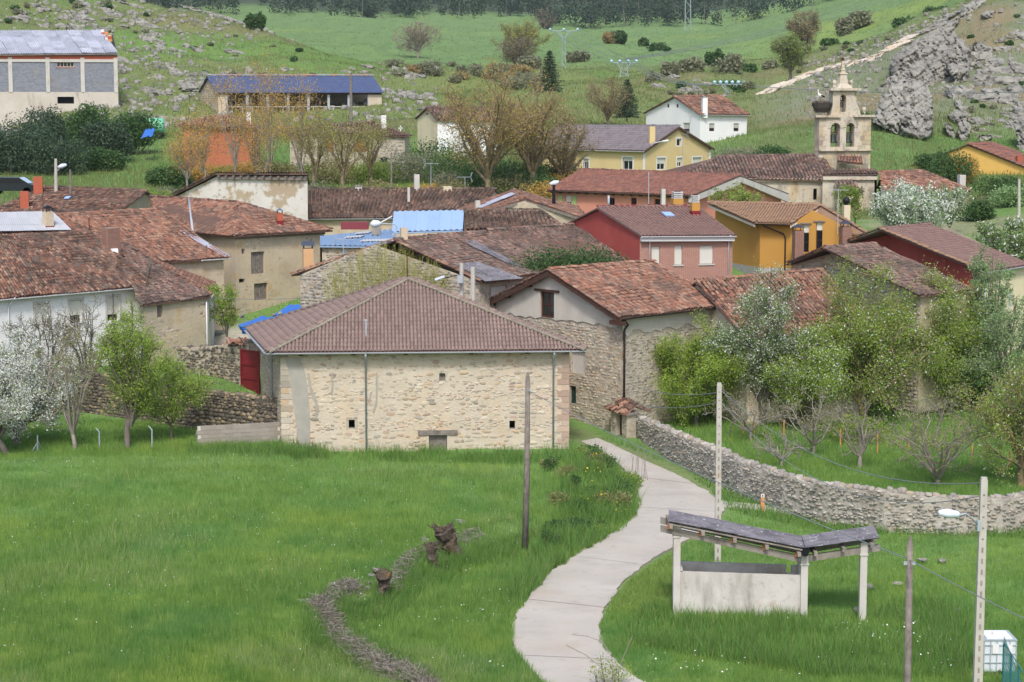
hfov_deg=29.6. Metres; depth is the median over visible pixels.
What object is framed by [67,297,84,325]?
window
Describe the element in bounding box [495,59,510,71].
hill scrub
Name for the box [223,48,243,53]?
limestone rock
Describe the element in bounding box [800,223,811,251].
window
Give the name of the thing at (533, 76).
hill scrub
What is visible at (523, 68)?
hill scrub
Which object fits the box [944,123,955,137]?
limestone crag
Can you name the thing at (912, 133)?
limestone crag
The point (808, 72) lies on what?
crest rock
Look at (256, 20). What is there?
hill bush
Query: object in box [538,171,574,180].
slope scrub
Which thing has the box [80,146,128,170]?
dark bush
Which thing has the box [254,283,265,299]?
window
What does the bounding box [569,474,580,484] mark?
nettle clump
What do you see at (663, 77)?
power line
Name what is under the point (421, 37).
bare tree
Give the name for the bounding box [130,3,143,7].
limestone rock
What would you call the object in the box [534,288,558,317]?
window
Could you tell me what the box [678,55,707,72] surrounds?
hill bush
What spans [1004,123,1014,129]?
limestone rock
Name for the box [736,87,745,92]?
hill scrub
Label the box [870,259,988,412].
pear tree
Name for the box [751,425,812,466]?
orchard tree
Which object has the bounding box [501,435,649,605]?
bank weeds
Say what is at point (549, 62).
conifer
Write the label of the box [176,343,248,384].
blackened wall
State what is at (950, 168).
scrub
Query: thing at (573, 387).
window
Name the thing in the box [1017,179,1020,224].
utility pole
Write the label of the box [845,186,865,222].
poplar
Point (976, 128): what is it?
hill scrub
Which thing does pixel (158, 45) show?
limestone rock
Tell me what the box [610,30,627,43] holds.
hill bush
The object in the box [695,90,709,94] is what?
hill scrub
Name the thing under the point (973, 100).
hill scrub
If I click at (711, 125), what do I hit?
window
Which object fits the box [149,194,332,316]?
ochre house
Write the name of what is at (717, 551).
concrete pole
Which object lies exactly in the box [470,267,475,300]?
utility pole
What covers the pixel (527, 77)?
hill scrub
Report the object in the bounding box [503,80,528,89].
hill scrub
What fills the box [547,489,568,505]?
nettle clump
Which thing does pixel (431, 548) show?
pollard stump
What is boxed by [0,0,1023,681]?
ground
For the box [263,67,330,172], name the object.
budding tree
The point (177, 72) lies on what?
limestone rock
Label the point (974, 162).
scrub
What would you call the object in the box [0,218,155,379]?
white house
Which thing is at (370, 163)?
olive willow
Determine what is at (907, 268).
mossy roofed house
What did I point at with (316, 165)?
olive willow
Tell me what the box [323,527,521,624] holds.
grass
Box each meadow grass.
[0,440,641,681]
[195,0,966,71]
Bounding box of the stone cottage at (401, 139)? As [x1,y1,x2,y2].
[289,113,411,170]
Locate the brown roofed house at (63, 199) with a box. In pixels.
[0,177,152,213]
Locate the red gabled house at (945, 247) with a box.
[847,222,1023,357]
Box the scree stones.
[806,0,1023,114]
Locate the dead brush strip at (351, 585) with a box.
[307,577,373,604]
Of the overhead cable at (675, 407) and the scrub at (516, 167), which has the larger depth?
the scrub at (516, 167)
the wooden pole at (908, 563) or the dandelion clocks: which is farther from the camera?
the dandelion clocks
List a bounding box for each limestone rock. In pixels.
[12,15,26,20]
[19,15,31,19]
[34,23,47,27]
[40,6,53,10]
[57,14,70,19]
[65,23,84,29]
[68,11,83,20]
[79,14,95,21]
[82,2,91,7]
[98,27,110,31]
[103,9,117,15]
[117,56,128,62]
[118,24,130,27]
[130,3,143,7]
[132,18,149,23]
[142,23,159,28]
[142,86,156,92]
[145,35,156,41]
[152,89,170,95]
[154,42,165,49]
[156,39,166,44]
[169,47,177,51]
[169,69,184,75]
[177,82,198,89]
[181,86,197,91]
[185,73,197,76]
[191,46,203,52]
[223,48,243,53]
[279,67,288,71]
[361,64,374,68]
[396,91,417,97]
[407,72,423,77]
[650,83,665,87]
[668,74,680,78]
[678,87,693,91]
[691,83,703,91]
[943,83,969,98]
[956,105,975,110]
[958,85,975,91]
[968,117,994,125]
[969,94,996,101]
[970,51,995,60]
[971,73,986,81]
[980,66,1012,73]
[980,87,1021,98]
[982,63,997,67]
[985,75,1018,84]
[993,45,1012,50]
[997,98,1013,103]
[998,96,1019,102]
[1004,120,1013,124]
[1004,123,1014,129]
[1007,62,1023,73]
[1007,85,1023,93]
[1007,114,1023,120]
[1011,104,1023,113]
[1013,99,1023,107]
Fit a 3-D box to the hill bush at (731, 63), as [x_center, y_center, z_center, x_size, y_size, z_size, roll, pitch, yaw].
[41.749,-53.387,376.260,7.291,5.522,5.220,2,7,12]
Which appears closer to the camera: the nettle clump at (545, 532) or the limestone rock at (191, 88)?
the nettle clump at (545, 532)
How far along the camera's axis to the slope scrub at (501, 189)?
176.63 m
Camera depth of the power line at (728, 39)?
386.62 m
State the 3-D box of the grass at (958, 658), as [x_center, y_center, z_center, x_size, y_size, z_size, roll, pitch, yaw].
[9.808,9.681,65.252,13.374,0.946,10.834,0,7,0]
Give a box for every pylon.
[549,28,578,68]
[610,59,637,76]
[684,0,690,30]
[713,80,744,92]
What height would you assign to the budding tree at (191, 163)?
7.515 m
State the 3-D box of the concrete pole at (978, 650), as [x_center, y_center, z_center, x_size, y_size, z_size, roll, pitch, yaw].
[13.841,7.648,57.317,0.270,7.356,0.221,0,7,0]
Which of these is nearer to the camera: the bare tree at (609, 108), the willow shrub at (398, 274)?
the willow shrub at (398, 274)
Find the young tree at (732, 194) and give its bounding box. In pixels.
[708,181,765,201]
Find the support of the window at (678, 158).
in the yellow house at (663, 147)
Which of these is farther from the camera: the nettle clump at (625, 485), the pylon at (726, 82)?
the pylon at (726, 82)
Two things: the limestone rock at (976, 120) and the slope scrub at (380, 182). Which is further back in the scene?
the limestone rock at (976, 120)
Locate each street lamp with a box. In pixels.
[54,159,66,192]
[370,220,396,236]
[435,274,459,279]
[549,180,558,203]
[937,509,980,530]
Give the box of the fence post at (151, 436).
[148,426,152,447]
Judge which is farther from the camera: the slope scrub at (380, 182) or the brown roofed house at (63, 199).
the slope scrub at (380, 182)
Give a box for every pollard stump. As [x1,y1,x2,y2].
[371,566,391,599]
[424,541,440,567]
[427,521,462,554]
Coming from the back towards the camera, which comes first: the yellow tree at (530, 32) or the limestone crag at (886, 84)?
the yellow tree at (530, 32)
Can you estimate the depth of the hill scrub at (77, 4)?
377.27 m
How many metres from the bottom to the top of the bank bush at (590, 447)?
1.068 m
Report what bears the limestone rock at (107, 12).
on the ground at (380, 28)
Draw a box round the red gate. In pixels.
[240,349,259,394]
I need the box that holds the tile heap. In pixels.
[223,337,248,345]
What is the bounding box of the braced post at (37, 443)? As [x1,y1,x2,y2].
[32,435,41,451]
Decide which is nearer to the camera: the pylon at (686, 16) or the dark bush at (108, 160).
the dark bush at (108, 160)
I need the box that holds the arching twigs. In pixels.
[566,634,631,681]
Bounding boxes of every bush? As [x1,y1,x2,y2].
[0,112,61,165]
[0,127,33,174]
[14,103,70,146]
[16,129,93,175]
[60,100,110,150]
[73,117,134,160]
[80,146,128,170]
[100,109,163,154]
[142,164,195,187]
[243,11,266,30]
[505,239,629,273]
[517,55,542,68]
[549,514,580,530]
[564,49,591,62]
[575,444,602,452]
[585,652,636,681]
[592,491,632,508]
[602,30,616,43]
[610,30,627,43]
[617,471,644,487]
[637,36,649,45]
[644,70,662,82]
[646,42,671,51]
[660,60,679,76]
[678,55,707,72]
[704,48,724,66]
[709,52,745,73]
[742,63,757,72]
[761,59,779,69]
[778,396,819,424]
[814,412,895,443]
[819,37,840,45]
[834,15,853,36]
[847,9,874,29]
[891,15,912,27]
[922,6,947,13]
[956,380,1001,406]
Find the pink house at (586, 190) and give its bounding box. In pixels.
[546,167,788,217]
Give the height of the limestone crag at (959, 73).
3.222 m
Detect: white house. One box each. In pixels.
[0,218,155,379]
[414,105,496,156]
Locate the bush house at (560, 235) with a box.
[486,222,626,261]
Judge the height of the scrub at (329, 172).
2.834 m
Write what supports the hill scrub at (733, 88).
on the ground at (380, 28)
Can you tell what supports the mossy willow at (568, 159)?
on the ground at (380, 28)
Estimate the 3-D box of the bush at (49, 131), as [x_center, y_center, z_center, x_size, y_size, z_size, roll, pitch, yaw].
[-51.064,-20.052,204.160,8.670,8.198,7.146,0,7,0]
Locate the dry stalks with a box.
[627,441,658,479]
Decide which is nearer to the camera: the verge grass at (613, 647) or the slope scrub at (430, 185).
the verge grass at (613, 647)
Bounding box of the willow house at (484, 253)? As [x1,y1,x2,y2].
[290,227,549,308]
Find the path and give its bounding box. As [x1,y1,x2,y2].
[721,500,791,514]
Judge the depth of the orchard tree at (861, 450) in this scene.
95.85 m
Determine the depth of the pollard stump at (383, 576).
69.72 m
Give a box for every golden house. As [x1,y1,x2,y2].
[671,184,867,276]
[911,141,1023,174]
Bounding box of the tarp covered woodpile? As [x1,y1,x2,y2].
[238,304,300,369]
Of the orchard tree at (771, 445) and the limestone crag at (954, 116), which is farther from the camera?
the limestone crag at (954, 116)
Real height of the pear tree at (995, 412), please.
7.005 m
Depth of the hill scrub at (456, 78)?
303.90 m
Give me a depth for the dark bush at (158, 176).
188.32 m
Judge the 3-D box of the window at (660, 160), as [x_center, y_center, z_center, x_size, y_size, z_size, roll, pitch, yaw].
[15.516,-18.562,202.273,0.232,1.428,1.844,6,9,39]
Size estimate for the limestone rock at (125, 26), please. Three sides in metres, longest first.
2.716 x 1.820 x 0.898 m
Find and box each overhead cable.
[210,278,442,298]
[529,391,905,558]
[630,384,716,394]
[633,402,716,407]
[722,391,979,483]
[723,405,979,502]
[910,560,1023,618]
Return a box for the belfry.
[809,57,874,169]
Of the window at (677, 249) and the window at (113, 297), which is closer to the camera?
the window at (113, 297)
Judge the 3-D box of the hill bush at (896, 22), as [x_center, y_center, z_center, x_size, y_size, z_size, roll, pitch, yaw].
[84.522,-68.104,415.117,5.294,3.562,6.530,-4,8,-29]
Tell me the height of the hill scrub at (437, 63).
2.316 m
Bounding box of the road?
[512,438,723,681]
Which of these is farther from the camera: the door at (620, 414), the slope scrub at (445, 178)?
the slope scrub at (445, 178)
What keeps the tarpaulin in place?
on the ground at (380, 28)
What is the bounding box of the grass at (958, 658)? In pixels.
[607,587,974,678]
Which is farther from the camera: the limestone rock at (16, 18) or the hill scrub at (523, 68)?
the hill scrub at (523, 68)
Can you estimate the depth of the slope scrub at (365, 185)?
170.31 m
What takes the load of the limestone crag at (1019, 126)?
on the ground at (380, 28)
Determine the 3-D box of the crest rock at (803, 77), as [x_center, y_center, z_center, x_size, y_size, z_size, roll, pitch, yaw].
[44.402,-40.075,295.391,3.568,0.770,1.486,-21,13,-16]
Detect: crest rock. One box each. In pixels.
[760,89,776,94]
[768,81,790,87]
[782,81,794,87]
[797,74,812,80]
[800,70,817,75]
[835,59,857,66]
[877,46,896,54]
[891,37,908,44]
[893,39,913,46]
[901,33,919,39]
[906,25,939,35]
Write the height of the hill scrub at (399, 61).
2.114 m
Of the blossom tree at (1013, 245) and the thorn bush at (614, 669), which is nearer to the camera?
the thorn bush at (614, 669)
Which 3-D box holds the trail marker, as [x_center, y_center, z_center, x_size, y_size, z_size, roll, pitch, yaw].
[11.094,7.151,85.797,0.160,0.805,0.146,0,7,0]
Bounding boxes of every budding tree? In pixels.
[0,299,86,415]
[32,326,103,449]
[45,293,117,372]
[158,123,211,187]
[167,102,234,178]
[197,60,265,171]
[223,95,291,172]
[237,44,301,171]
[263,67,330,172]
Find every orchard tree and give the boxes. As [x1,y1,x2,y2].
[702,382,799,440]
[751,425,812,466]
[767,384,851,452]
[826,397,887,467]
[871,382,995,485]
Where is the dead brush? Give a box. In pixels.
[295,590,444,681]
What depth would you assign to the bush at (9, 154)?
198.10 m
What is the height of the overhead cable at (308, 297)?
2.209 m
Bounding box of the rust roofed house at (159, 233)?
[0,195,230,329]
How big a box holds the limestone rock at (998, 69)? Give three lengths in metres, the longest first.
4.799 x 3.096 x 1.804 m
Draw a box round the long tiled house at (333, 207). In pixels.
[308,159,499,234]
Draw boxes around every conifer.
[536,48,563,94]
[612,79,642,121]
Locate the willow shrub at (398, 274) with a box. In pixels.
[320,240,450,299]
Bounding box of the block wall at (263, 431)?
[196,422,279,444]
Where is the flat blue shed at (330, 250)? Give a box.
[320,222,394,264]
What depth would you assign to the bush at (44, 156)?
198.48 m
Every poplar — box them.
[831,182,853,214]
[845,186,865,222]
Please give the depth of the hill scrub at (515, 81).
301.40 m
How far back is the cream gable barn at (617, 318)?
108.15 m
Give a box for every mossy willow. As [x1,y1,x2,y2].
[425,52,557,186]
[473,58,594,186]
[537,112,605,177]
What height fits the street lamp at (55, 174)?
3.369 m
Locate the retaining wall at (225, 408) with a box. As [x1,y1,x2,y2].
[29,365,277,428]
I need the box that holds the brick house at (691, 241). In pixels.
[562,195,736,281]
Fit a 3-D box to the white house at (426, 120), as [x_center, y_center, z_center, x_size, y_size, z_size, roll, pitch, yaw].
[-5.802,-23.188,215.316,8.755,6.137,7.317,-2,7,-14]
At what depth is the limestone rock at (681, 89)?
294.84 m
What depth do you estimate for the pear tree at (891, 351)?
110.64 m
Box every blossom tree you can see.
[0,323,89,446]
[0,361,54,455]
[865,175,960,229]
[925,182,973,227]
[967,214,1023,260]
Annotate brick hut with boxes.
[174,110,263,169]
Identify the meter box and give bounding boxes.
[457,275,462,282]
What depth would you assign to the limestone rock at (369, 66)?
328.12 m
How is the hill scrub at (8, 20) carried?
on the ground at (380, 28)
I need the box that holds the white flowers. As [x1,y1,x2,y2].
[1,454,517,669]
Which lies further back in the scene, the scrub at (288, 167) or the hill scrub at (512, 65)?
the hill scrub at (512, 65)
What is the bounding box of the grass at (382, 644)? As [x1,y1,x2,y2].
[296,603,443,681]
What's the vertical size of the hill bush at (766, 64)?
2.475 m
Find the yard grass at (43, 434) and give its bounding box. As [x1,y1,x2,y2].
[0,414,285,457]
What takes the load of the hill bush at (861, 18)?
on the ground at (380, 28)
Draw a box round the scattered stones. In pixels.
[0,0,440,134]
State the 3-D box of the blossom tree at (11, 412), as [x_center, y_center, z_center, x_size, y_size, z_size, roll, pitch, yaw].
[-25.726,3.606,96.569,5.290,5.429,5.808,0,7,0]
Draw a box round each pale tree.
[951,290,1023,410]
[961,291,992,382]
[964,242,1017,395]
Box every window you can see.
[33,300,49,329]
[56,62,74,67]
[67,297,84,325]
[105,294,121,322]
[157,305,160,316]
[251,251,262,273]
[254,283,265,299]
[346,417,357,428]
[354,138,365,151]
[437,370,447,381]
[491,285,504,297]
[507,418,517,428]
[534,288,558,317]
[566,196,570,202]
[572,386,575,402]
[573,352,584,373]
[582,157,589,167]
[610,198,614,204]
[621,156,633,169]
[632,198,636,203]
[652,246,660,264]
[655,199,659,206]
[656,156,666,169]
[673,246,683,265]
[676,137,681,146]
[676,156,682,166]
[684,123,689,132]
[692,156,701,163]
[698,246,714,264]
[709,123,713,130]
[734,123,737,130]
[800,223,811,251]
[813,221,824,248]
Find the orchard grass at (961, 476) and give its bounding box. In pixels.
[661,407,1023,495]
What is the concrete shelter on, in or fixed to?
on the ground at (380, 28)
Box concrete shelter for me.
[660,510,879,620]
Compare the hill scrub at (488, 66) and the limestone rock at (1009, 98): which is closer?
the limestone rock at (1009, 98)
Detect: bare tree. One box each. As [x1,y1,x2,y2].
[390,15,442,57]
[492,31,536,66]
[534,2,555,28]
[581,70,636,124]
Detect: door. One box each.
[13,334,23,355]
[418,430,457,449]
[620,414,621,434]
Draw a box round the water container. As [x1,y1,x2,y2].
[983,630,1017,675]
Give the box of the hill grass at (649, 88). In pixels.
[0,0,1023,139]
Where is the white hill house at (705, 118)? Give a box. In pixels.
[643,94,750,142]
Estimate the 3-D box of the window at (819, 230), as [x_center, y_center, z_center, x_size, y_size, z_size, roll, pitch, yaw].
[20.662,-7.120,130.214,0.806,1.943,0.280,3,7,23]
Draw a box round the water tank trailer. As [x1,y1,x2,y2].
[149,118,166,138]
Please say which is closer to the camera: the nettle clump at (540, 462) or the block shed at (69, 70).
the nettle clump at (540, 462)
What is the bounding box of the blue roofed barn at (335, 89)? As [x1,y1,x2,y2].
[198,74,383,113]
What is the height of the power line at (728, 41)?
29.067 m
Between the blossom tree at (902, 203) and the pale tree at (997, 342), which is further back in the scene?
the blossom tree at (902, 203)
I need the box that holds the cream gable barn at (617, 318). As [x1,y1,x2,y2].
[489,259,715,429]
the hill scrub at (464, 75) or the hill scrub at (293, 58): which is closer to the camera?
the hill scrub at (464, 75)
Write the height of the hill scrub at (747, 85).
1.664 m
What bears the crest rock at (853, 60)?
on the ground at (380, 28)
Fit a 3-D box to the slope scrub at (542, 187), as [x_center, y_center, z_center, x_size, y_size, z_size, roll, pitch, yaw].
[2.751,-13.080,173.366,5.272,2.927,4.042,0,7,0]
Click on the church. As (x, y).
(806, 177)
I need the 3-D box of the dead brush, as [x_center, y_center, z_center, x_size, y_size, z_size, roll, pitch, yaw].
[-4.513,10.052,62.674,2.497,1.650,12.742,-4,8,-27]
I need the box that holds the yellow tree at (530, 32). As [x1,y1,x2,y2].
[488,15,552,59]
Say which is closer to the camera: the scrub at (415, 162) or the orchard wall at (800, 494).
the orchard wall at (800, 494)
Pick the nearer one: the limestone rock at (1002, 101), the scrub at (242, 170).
the scrub at (242, 170)
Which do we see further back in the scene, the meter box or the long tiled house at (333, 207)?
the long tiled house at (333, 207)
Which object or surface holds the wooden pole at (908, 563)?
on the ground at (380, 28)
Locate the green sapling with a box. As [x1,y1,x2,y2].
[132,352,220,438]
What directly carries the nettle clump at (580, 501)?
on the ground at (380, 28)
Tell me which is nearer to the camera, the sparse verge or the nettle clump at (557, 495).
the sparse verge
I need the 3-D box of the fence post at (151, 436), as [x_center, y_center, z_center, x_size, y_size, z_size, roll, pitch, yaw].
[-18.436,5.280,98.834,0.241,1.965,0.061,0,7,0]
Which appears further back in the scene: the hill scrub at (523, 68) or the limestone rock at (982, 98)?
the hill scrub at (523, 68)
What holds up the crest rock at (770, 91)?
on the ground at (380, 28)
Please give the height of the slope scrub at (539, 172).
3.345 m
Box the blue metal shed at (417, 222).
[381,209,463,237]
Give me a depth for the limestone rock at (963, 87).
259.20 m
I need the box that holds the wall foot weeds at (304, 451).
[184,435,581,464]
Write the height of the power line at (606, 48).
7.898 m
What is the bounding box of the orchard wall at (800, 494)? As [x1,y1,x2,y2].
[632,410,1023,535]
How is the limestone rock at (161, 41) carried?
on the ground at (380, 28)
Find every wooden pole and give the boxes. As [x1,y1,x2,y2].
[522,372,530,551]
[903,535,915,681]
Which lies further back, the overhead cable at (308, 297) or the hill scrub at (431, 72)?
the hill scrub at (431, 72)
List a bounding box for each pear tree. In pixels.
[692,256,825,425]
[757,317,859,428]
[784,252,954,422]
[862,298,915,408]
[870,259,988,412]
[910,308,1001,412]
[942,351,1023,487]
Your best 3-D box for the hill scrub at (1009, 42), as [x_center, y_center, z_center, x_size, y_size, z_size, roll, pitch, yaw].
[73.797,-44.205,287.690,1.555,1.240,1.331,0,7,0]
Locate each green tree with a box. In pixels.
[85,293,182,446]
[204,280,240,342]
[648,306,749,427]
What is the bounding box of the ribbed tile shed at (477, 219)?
[463,207,561,230]
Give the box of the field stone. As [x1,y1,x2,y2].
[939,558,946,562]
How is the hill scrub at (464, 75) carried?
on the ground at (380, 28)
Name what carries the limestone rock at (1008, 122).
on the ground at (380, 28)
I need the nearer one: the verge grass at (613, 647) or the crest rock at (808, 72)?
the verge grass at (613, 647)
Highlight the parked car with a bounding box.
[0,177,32,193]
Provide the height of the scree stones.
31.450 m
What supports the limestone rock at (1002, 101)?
on the ground at (380, 28)
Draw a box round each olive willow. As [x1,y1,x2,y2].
[286,106,346,181]
[309,110,387,186]
[332,113,395,181]
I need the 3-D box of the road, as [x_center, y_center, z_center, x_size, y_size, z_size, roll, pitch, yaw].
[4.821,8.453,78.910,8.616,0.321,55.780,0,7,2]
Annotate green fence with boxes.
[1002,637,1023,681]
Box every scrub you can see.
[4,18,12,23]
[9,4,20,8]
[11,8,23,14]
[23,1,29,7]
[71,1,82,7]
[100,0,111,4]
[104,17,112,21]
[147,187,176,195]
[153,185,180,195]
[161,185,184,189]
[179,164,215,183]
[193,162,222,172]
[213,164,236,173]
[218,163,267,172]
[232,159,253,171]
[259,157,309,172]
[289,56,298,61]
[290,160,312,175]
[295,48,303,51]
[305,161,362,184]
[307,180,336,188]
[345,180,385,187]
[348,154,409,183]
[361,179,392,186]
[380,145,447,183]
[384,59,397,67]
[392,58,404,64]
[393,183,432,187]
[395,70,405,76]
[399,133,459,178]
[405,64,424,73]
[414,151,479,186]
[415,59,434,73]
[423,67,444,75]
[423,181,453,187]
[428,59,443,66]
[430,169,464,186]
[431,147,485,174]
[434,176,479,187]
[437,153,519,189]
[445,60,457,65]
[448,74,462,83]
[452,69,470,79]
[456,64,467,71]
[465,62,483,76]
[470,152,542,187]
[480,69,495,78]
[482,172,531,192]
[485,62,501,68]
[488,66,503,77]
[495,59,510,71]
[496,172,528,187]
[499,70,517,78]
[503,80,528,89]
[505,75,526,89]
[507,62,518,70]
[512,168,552,190]
[513,73,531,84]
[517,64,531,72]
[517,71,537,84]
[517,161,583,180]
[519,179,551,198]
[527,173,559,195]
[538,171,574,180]
[675,81,685,87]
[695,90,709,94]
[707,145,763,157]
[727,79,741,87]
[731,85,742,90]
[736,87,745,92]
[742,80,754,89]
[751,142,793,155]
[913,151,950,171]
[927,146,976,182]
[946,154,981,184]
[955,198,996,221]
[967,106,976,112]
[970,98,979,102]
[970,126,979,131]
[971,170,1023,200]
[987,183,1023,207]
[1003,40,1013,44]
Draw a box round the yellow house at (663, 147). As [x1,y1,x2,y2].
[537,124,714,170]
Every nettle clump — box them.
[538,459,557,467]
[540,452,559,470]
[541,529,562,547]
[542,519,562,528]
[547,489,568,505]
[552,464,578,476]
[564,516,594,533]
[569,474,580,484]
[570,446,592,455]
[572,497,588,511]
[573,516,607,526]
[583,448,600,461]
[584,448,611,461]
[599,453,617,467]
[609,480,633,493]
[615,475,630,487]
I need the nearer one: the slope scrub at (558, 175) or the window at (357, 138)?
the slope scrub at (558, 175)
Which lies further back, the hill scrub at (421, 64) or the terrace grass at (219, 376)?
the hill scrub at (421, 64)
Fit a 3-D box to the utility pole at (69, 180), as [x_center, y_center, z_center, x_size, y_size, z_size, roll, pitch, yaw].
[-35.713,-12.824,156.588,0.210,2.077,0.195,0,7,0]
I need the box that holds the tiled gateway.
[604,397,651,437]
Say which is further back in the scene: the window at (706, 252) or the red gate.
the window at (706, 252)
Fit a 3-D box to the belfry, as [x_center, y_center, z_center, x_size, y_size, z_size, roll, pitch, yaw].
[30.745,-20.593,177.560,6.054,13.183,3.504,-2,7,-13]
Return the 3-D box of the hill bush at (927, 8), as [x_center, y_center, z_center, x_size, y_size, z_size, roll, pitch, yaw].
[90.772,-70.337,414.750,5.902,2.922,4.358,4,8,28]
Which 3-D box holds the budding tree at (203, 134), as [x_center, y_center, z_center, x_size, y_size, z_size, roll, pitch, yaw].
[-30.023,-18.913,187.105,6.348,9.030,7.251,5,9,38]
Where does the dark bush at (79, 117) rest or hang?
on the ground at (380, 28)
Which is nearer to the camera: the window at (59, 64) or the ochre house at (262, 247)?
the ochre house at (262, 247)
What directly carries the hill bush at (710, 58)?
on the ground at (380, 28)
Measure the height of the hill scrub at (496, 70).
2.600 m
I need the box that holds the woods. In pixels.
[146,0,831,29]
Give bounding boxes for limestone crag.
[873,78,933,136]
[880,75,895,89]
[890,17,970,82]
[899,124,930,139]
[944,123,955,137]
[947,62,969,81]
[948,110,970,123]
[955,100,962,107]
[957,120,970,140]
[959,0,987,16]
[969,60,982,66]
[973,41,992,51]
[979,135,991,141]
[981,10,994,17]
[985,57,1004,65]
[1013,117,1023,150]
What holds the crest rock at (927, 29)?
on the ground at (380, 28)
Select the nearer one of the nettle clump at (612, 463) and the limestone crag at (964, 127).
the nettle clump at (612, 463)
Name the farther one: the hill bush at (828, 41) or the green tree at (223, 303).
the hill bush at (828, 41)
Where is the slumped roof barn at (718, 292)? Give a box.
[691,268,865,423]
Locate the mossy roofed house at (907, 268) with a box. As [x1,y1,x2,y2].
[785,242,973,411]
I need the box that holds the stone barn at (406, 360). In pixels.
[244,276,588,451]
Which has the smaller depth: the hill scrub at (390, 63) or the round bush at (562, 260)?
the round bush at (562, 260)
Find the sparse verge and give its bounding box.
[609,552,672,612]
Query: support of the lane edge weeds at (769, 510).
on the ground at (380, 28)
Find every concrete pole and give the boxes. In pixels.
[714,383,721,561]
[972,477,987,681]
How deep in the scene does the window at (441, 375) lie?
100.12 m
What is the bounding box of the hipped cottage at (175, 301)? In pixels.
[120,241,215,365]
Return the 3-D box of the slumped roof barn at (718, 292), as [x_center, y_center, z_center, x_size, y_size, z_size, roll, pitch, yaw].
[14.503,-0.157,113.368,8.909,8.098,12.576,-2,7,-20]
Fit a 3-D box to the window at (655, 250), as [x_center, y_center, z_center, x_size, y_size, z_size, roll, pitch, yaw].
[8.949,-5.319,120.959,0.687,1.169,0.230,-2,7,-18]
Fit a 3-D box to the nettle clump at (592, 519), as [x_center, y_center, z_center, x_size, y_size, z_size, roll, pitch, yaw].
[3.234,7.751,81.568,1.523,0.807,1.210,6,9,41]
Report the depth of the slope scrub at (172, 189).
179.25 m
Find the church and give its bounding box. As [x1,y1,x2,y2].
[665,153,878,212]
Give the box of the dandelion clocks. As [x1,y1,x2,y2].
[638,617,954,673]
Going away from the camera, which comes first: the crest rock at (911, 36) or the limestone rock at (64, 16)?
the crest rock at (911, 36)
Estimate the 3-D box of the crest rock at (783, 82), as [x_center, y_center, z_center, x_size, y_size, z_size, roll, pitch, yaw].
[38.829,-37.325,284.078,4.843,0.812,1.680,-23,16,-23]
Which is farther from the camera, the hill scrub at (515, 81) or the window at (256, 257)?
the hill scrub at (515, 81)
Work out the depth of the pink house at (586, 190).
158.31 m
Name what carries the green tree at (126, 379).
on the ground at (380, 28)
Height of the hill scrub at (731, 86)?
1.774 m
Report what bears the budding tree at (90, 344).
on the ground at (380, 28)
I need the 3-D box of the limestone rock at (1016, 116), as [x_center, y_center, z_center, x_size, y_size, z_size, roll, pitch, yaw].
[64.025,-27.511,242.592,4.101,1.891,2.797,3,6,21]
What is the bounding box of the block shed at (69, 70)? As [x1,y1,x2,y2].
[0,29,118,126]
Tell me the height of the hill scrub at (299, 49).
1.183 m
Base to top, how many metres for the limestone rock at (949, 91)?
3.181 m
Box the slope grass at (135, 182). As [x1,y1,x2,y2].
[0,106,1023,220]
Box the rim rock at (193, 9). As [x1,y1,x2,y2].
[185,6,201,11]
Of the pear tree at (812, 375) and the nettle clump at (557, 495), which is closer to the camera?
the nettle clump at (557, 495)
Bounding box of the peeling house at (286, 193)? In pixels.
[171,171,309,219]
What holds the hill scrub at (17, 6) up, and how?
on the ground at (380, 28)
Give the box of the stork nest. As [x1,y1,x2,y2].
[812,101,831,112]
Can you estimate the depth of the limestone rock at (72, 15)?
357.32 m
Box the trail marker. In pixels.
[760,494,764,509]
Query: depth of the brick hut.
204.49 m
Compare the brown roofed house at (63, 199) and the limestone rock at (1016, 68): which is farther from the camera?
the limestone rock at (1016, 68)
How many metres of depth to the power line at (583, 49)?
354.81 m
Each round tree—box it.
[766,30,816,79]
[783,6,823,53]
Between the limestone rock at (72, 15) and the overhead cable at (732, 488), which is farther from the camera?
the limestone rock at (72, 15)
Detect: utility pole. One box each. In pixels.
[69,169,70,192]
[349,73,352,120]
[391,153,391,186]
[459,263,463,295]
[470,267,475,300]
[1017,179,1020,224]
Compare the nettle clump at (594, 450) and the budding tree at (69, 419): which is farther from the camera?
the budding tree at (69, 419)
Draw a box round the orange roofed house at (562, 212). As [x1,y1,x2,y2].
[456,188,584,223]
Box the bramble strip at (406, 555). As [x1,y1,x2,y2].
[371,524,485,591]
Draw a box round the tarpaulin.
[141,127,154,137]
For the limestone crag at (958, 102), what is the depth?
249.54 m
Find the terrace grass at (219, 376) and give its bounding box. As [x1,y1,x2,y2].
[73,299,299,394]
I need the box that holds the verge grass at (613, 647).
[598,511,1023,681]
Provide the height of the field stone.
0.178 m
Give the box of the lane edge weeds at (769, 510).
[603,433,1023,537]
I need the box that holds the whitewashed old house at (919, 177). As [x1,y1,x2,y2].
[877,169,972,206]
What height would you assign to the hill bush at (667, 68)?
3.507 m
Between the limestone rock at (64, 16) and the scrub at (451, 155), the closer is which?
the scrub at (451, 155)
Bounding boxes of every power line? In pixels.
[551,30,609,59]
[580,31,631,59]
[620,0,862,59]
[621,60,713,84]
[626,59,699,84]
[630,0,871,58]
[632,0,879,59]
[633,60,707,84]
[755,86,1015,92]
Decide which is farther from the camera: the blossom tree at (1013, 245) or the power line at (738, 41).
the power line at (738, 41)

